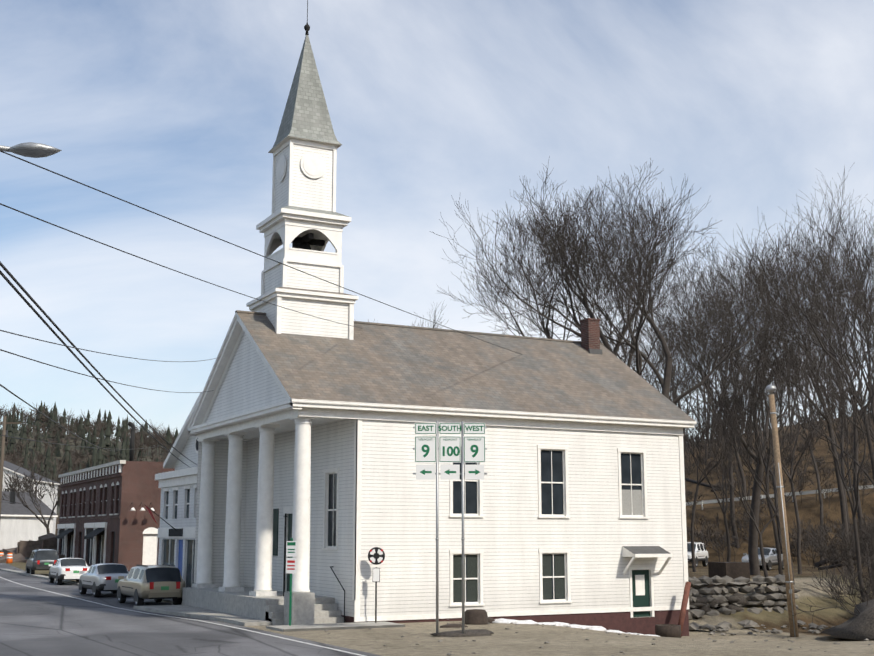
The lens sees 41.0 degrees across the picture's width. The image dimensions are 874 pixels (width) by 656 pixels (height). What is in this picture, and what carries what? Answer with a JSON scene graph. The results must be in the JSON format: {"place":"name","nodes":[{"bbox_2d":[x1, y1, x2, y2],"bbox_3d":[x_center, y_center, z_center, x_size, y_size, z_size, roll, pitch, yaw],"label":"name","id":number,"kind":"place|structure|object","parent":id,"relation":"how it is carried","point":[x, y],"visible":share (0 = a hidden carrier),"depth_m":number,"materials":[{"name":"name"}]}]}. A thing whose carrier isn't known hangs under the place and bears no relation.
{"place":"outdoors","nodes":[
{"label":"outdoors","id":0,"kind":"place"},
{"bbox_2d":[0,563,380,655],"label":"road","id":1,"kind":"structure","parent":0,"point":[41,617],"depth_m":33.75,"materials":[{"name":"grey asphalt"}]},
{"bbox_2d":[0,142,61,157],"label":"street lamp","id":2,"kind":"object","parent":1,"relation":"on","point":[34,150],"visible":1,"depth_m":12.78,"materials":[{"name":"metal"}]},
{"bbox_2d":[25,549,58,573],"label":"dark suv","id":3,"kind":"object","parent":1,"relation":"on","point":[40,559],"visible":0.71,"depth_m":78.80,"materials":[{"name":"grey paint"}]},
{"bbox_2d":[48,558,89,584],"bbox_3d":[-20.882,13.796,66.524,2.060,1.458,4.765,5,-11,-25],"label":"white sedan car","id":4,"kind":"object","parent":1,"relation":"on","point":[61,569],"visible":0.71,"depth_m":64.89,"materials":[{"name":"white paint"}]},
{"bbox_2d":[79,563,128,596],"bbox_3d":[-15.200,11.556,53.815,2.020,1.458,4.615,5,-11,-28],"label":"silver sedan","id":5,"kind":"object","parent":1,"relation":"on","point":[97,579],"visible":0.85,"depth_m":52.67,"materials":[{"name":"grey paint"}]},
{"bbox_2d":[117,564,184,605],"bbox_3d":[-11.527,10.283,46.937,2.050,1.575,4.785,5,-11,-27],"label":"station wagon","id":6,"kind":"object","parent":1,"relation":"on","point":[141,583],"visible":1,"depth_m":45.19,"materials":[{"name":"beige paint"}]},
{"bbox_2d":[0,569,404,631],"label":"sidewalk","id":7,"kind":"structure","parent":0,"point":[189,611],"depth_m":37.52,"materials":[{"name":"concrete"}]},
{"bbox_2d":[0,151,519,505],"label":"overhead wires","id":8,"kind":"object","parent":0,"point":[48,318],"visible":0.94,"depth_m":19.24,"materials":[{"name":"black paint"}]},
{"bbox_2d":[0,416,873,655],"bbox_3d":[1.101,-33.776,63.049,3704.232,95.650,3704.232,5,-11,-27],"label":"ground","id":9,"kind":"structure","parent":0,"point":[528,639],"depth_m":42.87,"materials":[{"name":"brown soil"}]},
{"bbox_2d":[0,491,57,549],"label":"white house","id":10,"kind":"structure","parent":9,"relation":"on","point":[18,522],"depth_m":152.82,"materials":[{"name":"white painted clapboard siding"},{"name":"dark shingle"},{"name":"glass"}]},
{"bbox_2d":[2,461,60,533],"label":"tall white building","id":11,"kind":"structure","parent":9,"relation":"on","point":[12,468],"depth_m":231.00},
{"bbox_2d":[0,416,64,562],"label":"street furniture","id":12,"kind":"object","parent":9,"relation":"on","point":[21,551],"visible":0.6,"depth_m":119.03,"materials":[{"name":"brown wood"}]},
{"bbox_2d":[2,464,78,533],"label":"street trees","id":13,"kind":"object","parent":9,"relation":"on","point":[28,486],"visible":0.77,"depth_m":132.31,"materials":[{"name":"brown plant"}]},
{"bbox_2d":[0,400,177,503],"bbox_3d":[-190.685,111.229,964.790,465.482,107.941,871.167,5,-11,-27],"label":"forest trees","id":14,"kind":"object","parent":9,"relation":"on","point":[104,429],"visible":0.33,"depth_m":808.64,"materials":[{"name":"green plant"}]},
{"bbox_2d":[56,421,174,570],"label":"brick building","id":15,"kind":"structure","parent":9,"relation":"on","point":[105,516],"depth_m":100.16,"materials":[{"name":"brick"}]},
{"bbox_2d":[144,392,201,586],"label":"white shop building","id":16,"kind":"structure","parent":9,"relation":"on","point":[177,516],"depth_m":50.12,"materials":[{"name":"white wood"}]},
{"bbox_2d":[286,538,296,625],"bbox_3d":[-4.413,7.716,35.331,0.320,2.700,0.040,-2,-10,13],"label":"parking sign post","id":17,"kind":"object","parent":9,"relation":"on","point":[291,554],"visible":0.98,"depth_m":35.42,"materials":[{"name":"green"}]},
{"bbox_2d":[368,547,384,622],"bbox_3d":[-1.893,8.020,36.389,0.540,2.370,0.066,1,-10,-4],"label":"round sign post","id":18,"kind":"object","parent":9,"relation":"on","point":[376,555],"visible":0.96,"depth_m":36.49,"materials":[{"name":"white metal"}]},
{"bbox_2d":[182,0,696,635],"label":"church","id":19,"kind":"structure","parent":9,"relation":"on","point":[302,426],"depth_m":40.89,"materials":[{"name":"white wood"}]},
{"bbox_2d":[413,421,486,633],"bbox_3d":[0.367,5.719,32.697,2.100,6.220,0.112,0,-10,-1],"label":"road sign","id":20,"kind":"object","parent":9,"relation":"on","point":[437,443],"visible":1,"depth_m":33.00,"materials":[{"name":"metal"}]},
{"bbox_2d":[422,445,429,457],"bbox_3d":[-0.323,3.473,33.023,0.228,0.364,0.004,0,-10,-1],"label":"route number","id":21,"kind":"object","parent":20,"relation":"attached to","point":[426,451],"visible":1,"depth_m":33.02,"materials":[{"name":"green paint"}]},
{"bbox_2d":[418,426,433,430],"bbox_3d":[-0.316,2.838,33.135,0.437,0.150,0.004,0,-10,-1],"label":"sign text","id":22,"kind":"object","parent":20,"relation":"attached to","point":[423,427],"visible":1,"depth_m":33.13,"materials":[{"name":"green paint"}]},
{"bbox_2d":[438,426,460,430],"bbox_3d":[0.364,2.840,33.147,0.651,0.150,0.004,0,-10,-1],"label":"sign text","id":23,"kind":"object","parent":20,"relation":"attached to","point":[448,428],"visible":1,"depth_m":33.15,"materials":[{"name":"green paint"}]},
{"bbox_2d":[443,446,459,455],"bbox_3d":[0.399,3.478,33.035,0.480,0.276,0.010,0,-10,-2],"label":"route number","id":24,"kind":"object","parent":20,"relation":"attached to","point":[453,451],"visible":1,"depth_m":33.03,"materials":[{"name":"green paint"}]},
{"bbox_2d":[470,445,477,457],"bbox_3d":[1.057,3.478,33.047,0.228,0.364,0.004,0,-10,-1],"label":"route number","id":25,"kind":"object","parent":20,"relation":"attached to","point":[475,451],"visible":1,"depth_m":33.05,"materials":[{"name":"green paint"}]},
{"bbox_2d":[465,426,483,430],"bbox_3d":[1.055,2.842,33.159,0.530,0.150,0.004,0,-10,-1],"label":"sign text","id":26,"kind":"object","parent":20,"relation":"attached to","point":[474,428],"visible":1,"depth_m":33.16,"materials":[{"name":"green paint"}]},
{"bbox_2d":[440,609,494,627],"bbox_3d":[0.979,9.008,36.291,0.984,0.490,2.792,-5,-11,24],"label":"rock","id":27,"kind":"object","parent":9,"relation":"on","point":[476,617],"visible":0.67,"depth_m":36.49,"materials":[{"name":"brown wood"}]},
{"bbox_2d":[492,618,660,636],"bbox_3d":[4.609,9.918,38.646,6.978,0.830,1.025,5,-11,-27],"label":"snow patch","id":28,"kind":"object","parent":9,"relation":"on","point":[562,624],"visible":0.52,"depth_m":38.33,"materials":[{"name":"white snow"}]},
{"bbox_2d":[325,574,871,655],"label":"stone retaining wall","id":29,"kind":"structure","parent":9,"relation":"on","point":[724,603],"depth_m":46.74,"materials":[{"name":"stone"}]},
{"bbox_2d":[355,240,853,574],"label":"trees","id":30,"kind":"object","parent":9,"relation":"on","point":[753,546],"visible":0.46,"depth_m":67.31,"materials":[{"name":"brown plant"}]},
{"bbox_2d":[429,157,817,402],"bbox_3d":[9.008,1.777,60.212,17.896,22.787,18.009,-7,-12,36],"label":"tree","id":31,"kind":"object","parent":9,"relation":"on","point":[563,244],"visible":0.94,"depth_m":60.36,"materials":[{"name":"brown plant"}]},
{"bbox_2d":[430,599,873,639],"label":"dirt mound","id":32,"kind":"object","parent":9,"relation":"on","point":[860,626],"visible":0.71,"depth_m":38.64,"materials":[{"name":"soil"}]},
{"bbox_2d":[687,542,707,566],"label":"suv","id":33,"kind":"object","parent":9,"relation":"on","point":[701,552],"visible":0.4,"depth_m":84.03,"materials":[{"name":"white paint"}]},
{"bbox_2d":[655,562,749,637],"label":"yard props","id":34,"kind":"object","parent":9,"relation":"on","point":[734,570],"visible":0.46,"depth_m":52.83,"materials":[{"name":"brown wood"}]},
{"bbox_2d":[585,162,873,602],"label":"hill trees","id":35,"kind":"object","parent":9,"relation":"on","point":[734,407],"visible":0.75,"depth_m":63.30,"materials":[{"name":"brown plant"}]},
{"bbox_2d":[742,547,783,570],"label":"sedan","id":36,"kind":"object","parent":9,"relation":"on","point":[770,556],"visible":0.56,"depth_m":76.54,"materials":[{"name":"grey paint"}]},
{"bbox_2d":[683,403,873,622],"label":"hill brush","id":37,"kind":"object","parent":9,"relation":"on","point":[835,558],"visible":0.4,"depth_m":90.81,"materials":[{"name":"brown plant"}]},
{"bbox_2d":[686,485,873,509],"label":"guard rail","id":38,"kind":"object","parent":9,"relation":"on","point":[770,495],"visible":0.12,"depth_m":98.46,"materials":[{"name":"grey metal"}]},
{"bbox_2d":[766,384,798,636],"bbox_3d":[12.569,6.721,42.565,0.806,9.388,0.398,2,-10,-9],"label":"utility pole","id":39,"kind":"object","parent":9,"relation":"on","point":[789,582],"visible":0.88,"depth_m":42.44,"materials":[{"name":"brown wood"}]},
{"bbox_2d":[0,0,873,447],"label":"sky","id":40,"kind":"structure","parent":0,"point":[172,109],"materials":[{"name":"blue"}]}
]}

